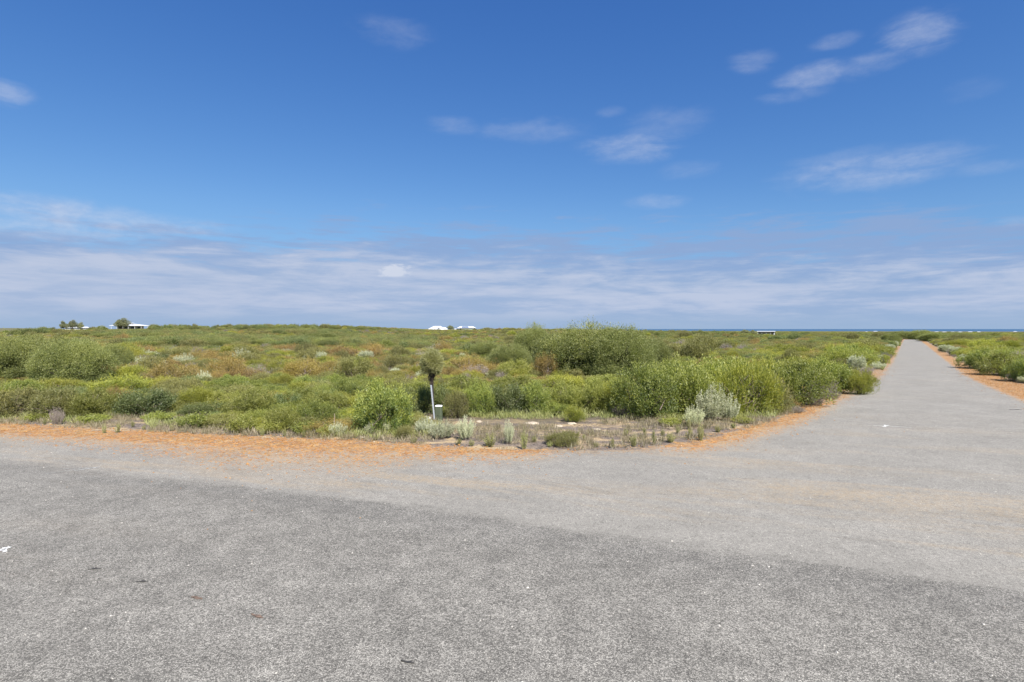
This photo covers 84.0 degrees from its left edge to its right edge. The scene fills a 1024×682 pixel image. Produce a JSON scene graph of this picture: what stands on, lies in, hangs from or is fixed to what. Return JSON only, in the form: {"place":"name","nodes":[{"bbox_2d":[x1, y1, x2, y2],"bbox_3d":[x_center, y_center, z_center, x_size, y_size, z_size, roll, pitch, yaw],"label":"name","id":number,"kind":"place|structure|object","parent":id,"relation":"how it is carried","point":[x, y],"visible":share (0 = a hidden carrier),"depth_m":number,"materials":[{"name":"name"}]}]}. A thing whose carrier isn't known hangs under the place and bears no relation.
{"place":"outdoors","nodes":[
{"label":"outdoors","id":0,"kind":"place"},
{"bbox_2d":[0,387,820,437],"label":"green grass","id":1,"kind":"structure","parent":0,"point":[551,415],"depth_m":19.61,"materials":[{"name":"green plant"}]},
{"bbox_2d":[0,339,1023,681],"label":"road","id":2,"kind":"structure","parent":0,"point":[580,633],"depth_m":7.57,"materials":[{"name":"grey asphalt"}]},
{"bbox_2d":[1,414,1023,681],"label":"loose chips","id":3,"kind":"object","parent":2,"relation":"on","point":[565,558],"visible":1,"depth_m":8.58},
{"bbox_2d":[0,328,1023,450],"bbox_3d":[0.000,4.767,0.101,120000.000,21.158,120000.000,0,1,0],"label":"ground","id":4,"kind":"structure","parent":0,"point":[451,439],"depth_m":17.44,"materials":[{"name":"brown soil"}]},
{"bbox_2d":[0,384,41,418],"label":"shrub","id":5,"kind":"object","parent":4,"relation":"on","point":[15,402],"visible":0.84,"depth_m":20.11,"materials":[{"name":"green plant"}]},
{"bbox_2d":[0,378,49,391],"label":"shrub","id":6,"kind":"object","parent":4,"relation":"on","point":[21,383],"visible":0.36,"depth_m":25.31,"materials":[{"name":"green plant"}]},
{"bbox_2d":[24,381,88,419],"bbox_3d":[-15.710,2.058,19.778,1.763,1.385,1.977,1,2,38],"label":"shrub","id":7,"kind":"object","parent":4,"relation":"on","point":[55,402],"visible":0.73,"depth_m":19.53,"materials":[{"name":"green plant"}]},
{"bbox_2d":[49,406,65,424],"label":"dry shrub","id":8,"kind":"object","parent":4,"relation":"on","point":[56,416],"visible":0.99,"depth_m":18.34,"materials":[{"name":"grey plant"}]},
{"bbox_2d":[37,376,80,390],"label":"shrub","id":9,"kind":"object","parent":4,"relation":"on","point":[59,381],"visible":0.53,"depth_m":26.93,"materials":[{"name":"green plant"}]},
{"bbox_2d":[60,385,121,416],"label":"shrub","id":10,"kind":"object","parent":4,"relation":"on","point":[82,404],"visible":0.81,"depth_m":19.56,"materials":[{"name":"green plant"}]},
{"bbox_2d":[74,413,113,423],"bbox_3d":[-13.739,2.542,18.742,1.061,0.325,1.267,-1,1,-28],"label":"herb patch","id":11,"kind":"object","parent":4,"relation":"on","point":[95,417],"visible":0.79,"depth_m":18.57,"materials":[{"name":"green plant"}]},
{"bbox_2d":[82,372,155,391],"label":"shrub","id":12,"kind":"object","parent":4,"relation":"on","point":[130,378],"visible":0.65,"depth_m":26.67,"materials":[{"name":"green plant"}]},
{"bbox_2d":[101,338,136,364],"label":"wattle shrub","id":13,"kind":"object","parent":4,"relation":"on","point":[127,355],"visible":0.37,"depth_m":42.16,"materials":[{"name":"green plant"}]},
{"bbox_2d":[112,363,149,377],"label":"shrub","id":14,"kind":"object","parent":4,"relation":"on","point":[134,369],"visible":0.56,"depth_m":32.73,"materials":[{"name":"green plant"}]},
{"bbox_2d":[109,384,177,417],"bbox_3d":[-13.101,2.133,20.379,2.207,1.187,2.104,-1,1,-23],"label":"shrub","id":15,"kind":"object","parent":4,"relation":"on","point":[134,402],"visible":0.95,"depth_m":20.05,"materials":[{"name":"green plant"}]},
{"bbox_2d":[137,351,165,369],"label":"shrub","id":16,"kind":"object","parent":4,"relation":"on","point":[146,362],"visible":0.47,"depth_m":37.30,"materials":[{"name":"green plant"}]},
{"bbox_2d":[140,410,176,419],"bbox_3d":[-12.007,2.527,19.251,1.099,0.354,1.091,0,1,-1],"label":"herb patch","id":17,"kind":"object","parent":4,"relation":"on","point":[160,415],"visible":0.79,"depth_m":19.14,"materials":[{"name":"green plant"}]},
{"bbox_2d":[175,410,214,428],"bbox_3d":[-9.818,2.447,17.752,1.216,0.572,1.019,0,1,10],"label":"herb patch","id":18,"kind":"object","parent":4,"relation":"on","point":[193,418],"visible":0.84,"depth_m":17.58,"materials":[{"name":"green plant"}]},
{"bbox_2d":[176,382,220,405],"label":"shrub","id":19,"kind":"object","parent":4,"relation":"on","point":[196,395],"visible":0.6,"depth_m":21.32,"materials":[{"name":"green plant"}]},
{"bbox_2d":[176,400,229,416],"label":"shrub","id":20,"kind":"object","parent":4,"relation":"on","point":[188,408],"visible":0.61,"depth_m":20.02,"materials":[{"name":"green plant"}]},
{"bbox_2d":[199,412,236,427],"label":"shrub","id":21,"kind":"object","parent":4,"relation":"on","point":[218,421],"visible":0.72,"depth_m":17.76,"materials":[{"name":"green plant"}]},
{"bbox_2d":[202,388,246,404],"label":"shrub","id":22,"kind":"object","parent":4,"relation":"on","point":[217,395],"visible":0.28,"depth_m":21.47,"materials":[{"name":"green plant"}]},
{"bbox_2d":[203,351,247,375],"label":"shrub","id":23,"kind":"object","parent":4,"relation":"on","point":[225,364],"visible":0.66,"depth_m":33.67,"materials":[{"name":"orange plant"}]},
{"bbox_2d":[219,382,257,396],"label":"shrub","id":24,"kind":"object","parent":4,"relation":"on","point":[239,387],"visible":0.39,"depth_m":24.80,"materials":[{"name":"green plant"}]},
{"bbox_2d":[223,415,259,432],"bbox_3d":[-8.074,2.467,17.108,0.958,0.550,1.142,0,1,-7],"label":"herb patch","id":25,"kind":"object","parent":4,"relation":"on","point":[238,424],"visible":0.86,"depth_m":16.86,"materials":[{"name":"green plant"}]},
{"bbox_2d":[216,386,277,415],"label":"shrub","id":26,"kind":"object","parent":4,"relation":"on","point":[244,404],"visible":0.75,"depth_m":19.66,"materials":[{"name":"green plant"}]},
{"bbox_2d":[240,406,269,420],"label":"shrub","id":27,"kind":"object","parent":4,"relation":"on","point":[258,414],"visible":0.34,"depth_m":18.49,"materials":[{"name":"green plant"}]},
{"bbox_2d":[255,419,287,433],"bbox_3d":[-7.145,2.512,16.887,0.941,0.460,0.788,-1,1,-24],"label":"herb patch","id":28,"kind":"object","parent":4,"relation":"on","point":[279,427],"visible":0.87,"depth_m":16.75,"materials":[{"name":"green plant"}]},
{"bbox_2d":[266,356,295,371],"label":"shrub","id":29,"kind":"object","parent":4,"relation":"on","point":[272,365],"visible":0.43,"depth_m":38.29,"materials":[{"name":"green plant"}]},
{"bbox_2d":[262,402,304,429],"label":"shrub","id":30,"kind":"object","parent":4,"relation":"on","point":[276,415],"visible":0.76,"depth_m":17.11,"materials":[{"name":"green plant"}]},
{"bbox_2d":[266,390,302,405],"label":"shrub","id":31,"kind":"object","parent":4,"relation":"on","point":[292,398],"visible":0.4,"depth_m":21.11,"materials":[{"name":"green plant"}]},
{"bbox_2d":[282,355,323,376],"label":"shrub","id":32,"kind":"object","parent":4,"relation":"on","point":[296,367],"visible":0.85,"depth_m":34.55,"materials":[{"name":"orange plant"}]},
{"bbox_2d":[289,420,316,434],"bbox_3d":[-6.124,2.518,16.673,0.772,0.454,0.922,0,1,6],"label":"herb patch","id":33,"kind":"object","parent":4,"relation":"on","point":[296,429],"visible":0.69,"depth_m":16.54,"materials":[{"name":"green plant"}]},
{"bbox_2d":[280,386,330,402],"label":"shrub","id":34,"kind":"object","parent":4,"relation":"on","point":[303,390],"visible":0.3,"depth_m":21.84,"materials":[{"name":"green plant"}]},
{"bbox_2d":[284,412,332,430],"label":"shrub","id":35,"kind":"object","parent":4,"relation":"on","point":[310,419],"visible":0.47,"depth_m":17.25,"materials":[{"name":"green plant"}]},
{"bbox_2d":[290,398,339,421],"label":"shrub","id":36,"kind":"object","parent":4,"relation":"on","point":[325,409],"visible":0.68,"depth_m":17.77,"materials":[{"name":"green plant"}]},
{"bbox_2d":[299,389,350,409],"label":"shrub","id":37,"kind":"object","parent":4,"relation":"on","point":[338,398],"visible":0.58,"depth_m":20.95,"materials":[{"name":"green plant"}]},
{"bbox_2d":[298,417,362,438],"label":"shrub","id":38,"kind":"object","parent":4,"relation":"on","point":[347,423],"visible":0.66,"depth_m":16.80,"materials":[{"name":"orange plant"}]},
{"bbox_2d":[316,357,346,376],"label":"shrub","id":39,"kind":"object","parent":4,"relation":"on","point":[325,367],"visible":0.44,"depth_m":35.65,"materials":[{"name":"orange plant"}]},
{"bbox_2d":[327,377,365,395],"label":"shrub","id":40,"kind":"object","parent":4,"relation":"on","point":[346,386],"visible":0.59,"depth_m":23.90,"materials":[{"name":"green plant"}]},
{"bbox_2d":[330,352,375,377],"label":"shrub","id":41,"kind":"object","parent":4,"relation":"on","point":[362,367],"visible":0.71,"depth_m":32.61,"materials":[{"name":"green plant"}]},
{"bbox_2d":[349,375,416,433],"bbox_3d":[-3.930,1.887,17.054,2.161,1.818,2.224,0,1,16],"label":"shrub","id":42,"kind":"object","parent":4,"relation":"on","point":[389,405],"visible":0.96,"depth_m":16.70,"materials":[{"name":"green plant"}]},
{"bbox_2d":[7,415,782,448],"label":"twig litter","id":43,"kind":"object","parent":4,"relation":"on","point":[480,430],"visible":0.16,"depth_m":17.70,"materials":[{"name":"brown wood"}]},
{"bbox_2d":[382,352,410,369],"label":"shrub","id":44,"kind":"object","parent":4,"relation":"on","point":[395,361],"visible":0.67,"depth_m":43.28,"materials":[{"name":"green plant"}]},
{"bbox_2d":[394,423,414,438],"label":"shrub","id":45,"kind":"object","parent":4,"relation":"on","point":[404,431],"visible":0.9,"depth_m":15.87,"materials":[{"name":"green plant"}]},
{"bbox_2d":[398,379,430,397],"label":"shrub","id":46,"kind":"object","parent":4,"relation":"on","point":[415,386],"visible":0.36,"depth_m":25.21,"materials":[{"name":"green plant"}]},
{"bbox_2d":[418,347,444,417],"bbox_3d":[-2.815,1.466,19.845,1.022,2.608,1.028,0,1,0],"label":"shaggy tree","id":47,"kind":"object","parent":4,"relation":"on","point":[428,365],"visible":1,"depth_m":19.64,"materials":[{"name":"green plant"}]},
{"bbox_2d":[415,378,452,413],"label":"shrub","id":48,"kind":"object","parent":4,"relation":"on","point":[439,396],"visible":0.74,"depth_m":20.80,"materials":[{"name":"green plant"}]},
{"bbox_2d":[427,419,455,438],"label":"saltbush","id":49,"kind":"object","parent":4,"relation":"on","point":[441,430],"visible":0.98,"depth_m":15.91,"materials":[{"name":"plant"}]},
{"bbox_2d":[443,388,470,418],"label":"shrub","id":50,"kind":"object","parent":4,"relation":"on","point":[459,401],"visible":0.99,"depth_m":19.64,"materials":[{"name":"green plant"}]},
{"bbox_2d":[439,373,491,391],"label":"shrub","id":51,"kind":"object","parent":4,"relation":"on","point":[456,383],"visible":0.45,"depth_m":26.76,"materials":[{"name":"green plant"}]},
{"bbox_2d":[455,416,476,439],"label":"saltbush","id":52,"kind":"object","parent":4,"relation":"on","point":[465,433],"visible":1,"depth_m":15.76,"materials":[{"name":"plant"}]},
{"bbox_2d":[444,354,492,368],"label":"shrub","id":53,"kind":"object","parent":4,"relation":"on","point":[468,360],"visible":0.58,"depth_m":41.03,"materials":[{"name":"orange plant"}]},
{"bbox_2d":[462,376,496,415],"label":"shrub","id":54,"kind":"object","parent":4,"relation":"on","point":[478,401],"visible":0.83,"depth_m":20.14,"materials":[{"name":"green plant"}]},
{"bbox_2d":[466,339,499,357],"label":"wattle shrub","id":55,"kind":"object","parent":4,"relation":"on","point":[477,349],"visible":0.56,"depth_m":57.92,"materials":[{"name":"green plant"}]},
{"bbox_2d":[484,342,532,365],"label":"wattle shrub","id":56,"kind":"object","parent":4,"relation":"on","point":[502,353],"visible":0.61,"depth_m":41.98,"materials":[{"name":"green plant"}]},
{"bbox_2d":[489,373,544,388],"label":"shrub","id":57,"kind":"object","parent":4,"relation":"on","point":[506,380],"visible":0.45,"depth_m":27.53,"materials":[{"name":"green plant"}]},
{"bbox_2d":[514,321,549,362],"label":"wattle shrub","id":58,"kind":"object","parent":4,"relation":"on","point":[526,339],"visible":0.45,"depth_m":46.91,"materials":[{"name":"green plant"}]},
{"bbox_2d":[512,378,552,413],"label":"shrub","id":59,"kind":"object","parent":4,"relation":"on","point":[534,392],"visible":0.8,"depth_m":20.73,"materials":[{"name":"green plant"}]},
{"bbox_2d":[530,326,585,375],"bbox_3d":[3.273,0.644,38.847,4.505,3.644,4.417,0,1,-14],"label":"wattle shrub","id":60,"kind":"object","parent":4,"relation":"on","point":[538,344],"visible":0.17,"depth_m":38.30,"materials":[{"name":"green plant"}]},
{"bbox_2d":[540,400,575,414],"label":"shrub","id":61,"kind":"object","parent":4,"relation":"on","point":[555,406],"visible":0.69,"depth_m":20.39,"materials":[{"name":"green plant"}]},
{"bbox_2d":[542,377,583,409],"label":"shrub","id":62,"kind":"object","parent":4,"relation":"on","point":[571,396],"visible":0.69,"depth_m":20.87,"materials":[{"name":"green plant"}]},
{"bbox_2d":[544,428,581,446],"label":"shrub","id":63,"kind":"object","parent":4,"relation":"on","point":[568,438],"visible":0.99,"depth_m":14.95,"materials":[{"name":"green plant"}]},
{"bbox_2d":[540,373,587,389],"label":"shrub","id":64,"kind":"object","parent":4,"relation":"on","point":[578,380],"visible":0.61,"depth_m":27.87,"materials":[{"name":"green plant"}]},
{"bbox_2d":[562,404,585,422],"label":"shrub","id":65,"kind":"object","parent":4,"relation":"on","point":[571,412],"visible":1,"depth_m":18.75,"materials":[{"name":"green plant"}]},
{"bbox_2d":[528,317,643,375],"bbox_3d":[5.020,0.347,36.933,6.821,4.345,7.032,1,2,43],"label":"wattle shrub","id":66,"kind":"object","parent":4,"relation":"on","point":[570,339],"visible":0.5,"depth_m":35.66,"materials":[{"name":"green plant"}]},
{"bbox_2d":[578,377,610,412],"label":"shrub","id":67,"kind":"object","parent":4,"relation":"on","point":[596,397],"visible":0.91,"depth_m":20.86,"materials":[{"name":"green plant"}]},
{"bbox_2d":[583,373,631,385],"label":"shrub","id":68,"kind":"object","parent":4,"relation":"on","point":[605,377],"visible":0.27,"depth_m":28.55,"materials":[{"name":"green plant"}]},
{"bbox_2d":[600,377,628,409],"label":"shrub","id":69,"kind":"object","parent":4,"relation":"on","point":[608,390],"visible":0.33,"depth_m":20.80,"materials":[{"name":"green plant"}]},
{"bbox_2d":[586,322,666,376],"bbox_3d":[7.040,0.649,35.090,5.006,3.771,5.322,1,2,37],"label":"wattle shrub","id":70,"kind":"object","parent":4,"relation":"on","point":[635,348],"visible":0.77,"depth_m":33.86,"materials":[{"name":"green plant"}]},
{"bbox_2d":[645,338,672,363],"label":"wattle shrub","id":71,"kind":"object","parent":4,"relation":"on","point":[663,348],"visible":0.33,"depth_m":43.12,"materials":[{"name":"green plant"}]},
{"bbox_2d":[679,349,758,406],"bbox_3d":[7.871,1.509,21.764,3.429,2.473,2.949,0,1,1],"label":"shrub","id":72,"kind":"object","parent":4,"relation":"on","point":[712,369],"visible":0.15,"depth_m":21.44,"materials":[{"name":"green plant"}]},
{"bbox_2d":[717,392,740,420],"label":"saltbush","id":73,"kind":"object","parent":4,"relation":"on","point":[732,413],"visible":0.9,"depth_m":18.95,"materials":[{"name":"plant"}]},
{"bbox_2d":[761,353,841,405],"bbox_3d":[11.462,1.603,23.085,2.911,2.220,3.022,0,1,-18],"label":"shrub","id":74,"kind":"object","parent":4,"relation":"on","point":[791,375],"visible":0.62,"depth_m":22.58,"materials":[{"name":"green plant"}]},
{"bbox_2d":[799,356,854,392],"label":"shrub","id":75,"kind":"object","parent":4,"relation":"on","point":[842,372],"visible":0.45,"depth_m":27.56,"materials":[{"name":"green plant"}]},
{"bbox_2d":[821,345,882,365],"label":"shrub","id":76,"kind":"object","parent":4,"relation":"on","point":[834,354],"visible":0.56,"depth_m":50.13,"materials":[{"name":"green plant"}]},
{"bbox_2d":[845,368,880,394],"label":"shrub","id":77,"kind":"object","parent":4,"relation":"on","point":[863,382],"visible":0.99,"depth_m":26.85,"materials":[{"name":"green plant"}]},
{"bbox_2d":[914,332,953,340],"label":"wattle shrub","id":78,"kind":"object","parent":4,"relation":"on","point":[930,335],"visible":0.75,"depth_m":170.00,"materials":[{"name":"green plant"}]},
{"bbox_2d":[952,346,1009,368],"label":"shrub","id":79,"kind":"object","parent":4,"relation":"on","point":[969,358],"visible":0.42,"depth_m":45.97,"materials":[{"name":"green plant"}]},
{"bbox_2d":[969,348,1023,375],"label":"shrub","id":80,"kind":"object","parent":4,"relation":"on","point":[994,362],"visible":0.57,"depth_m":38.74,"materials":[{"name":"green plant"}]},
{"bbox_2d":[997,354,1023,380],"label":"shrub","id":81,"kind":"object","parent":4,"relation":"on","point":[1016,371],"visible":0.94,"depth_m":33.98,"materials":[{"name":"green plant"}]},
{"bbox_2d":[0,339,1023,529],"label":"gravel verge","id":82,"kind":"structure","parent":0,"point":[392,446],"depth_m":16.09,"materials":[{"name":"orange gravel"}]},
{"bbox_2d":[0,0,1023,328],"label":"sky","id":83,"kind":"structure","parent":0,"point":[413,164],"materials":[{"name":"blue"}]},
{"bbox_2d":[632,329,1023,331],"bbox_3d":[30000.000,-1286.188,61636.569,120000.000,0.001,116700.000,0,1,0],"label":"sea","id":84,"kind":"structure","parent":0,"point":[1012,330],"depth_m":16755.40,"materials":[{"name":"liquid"}]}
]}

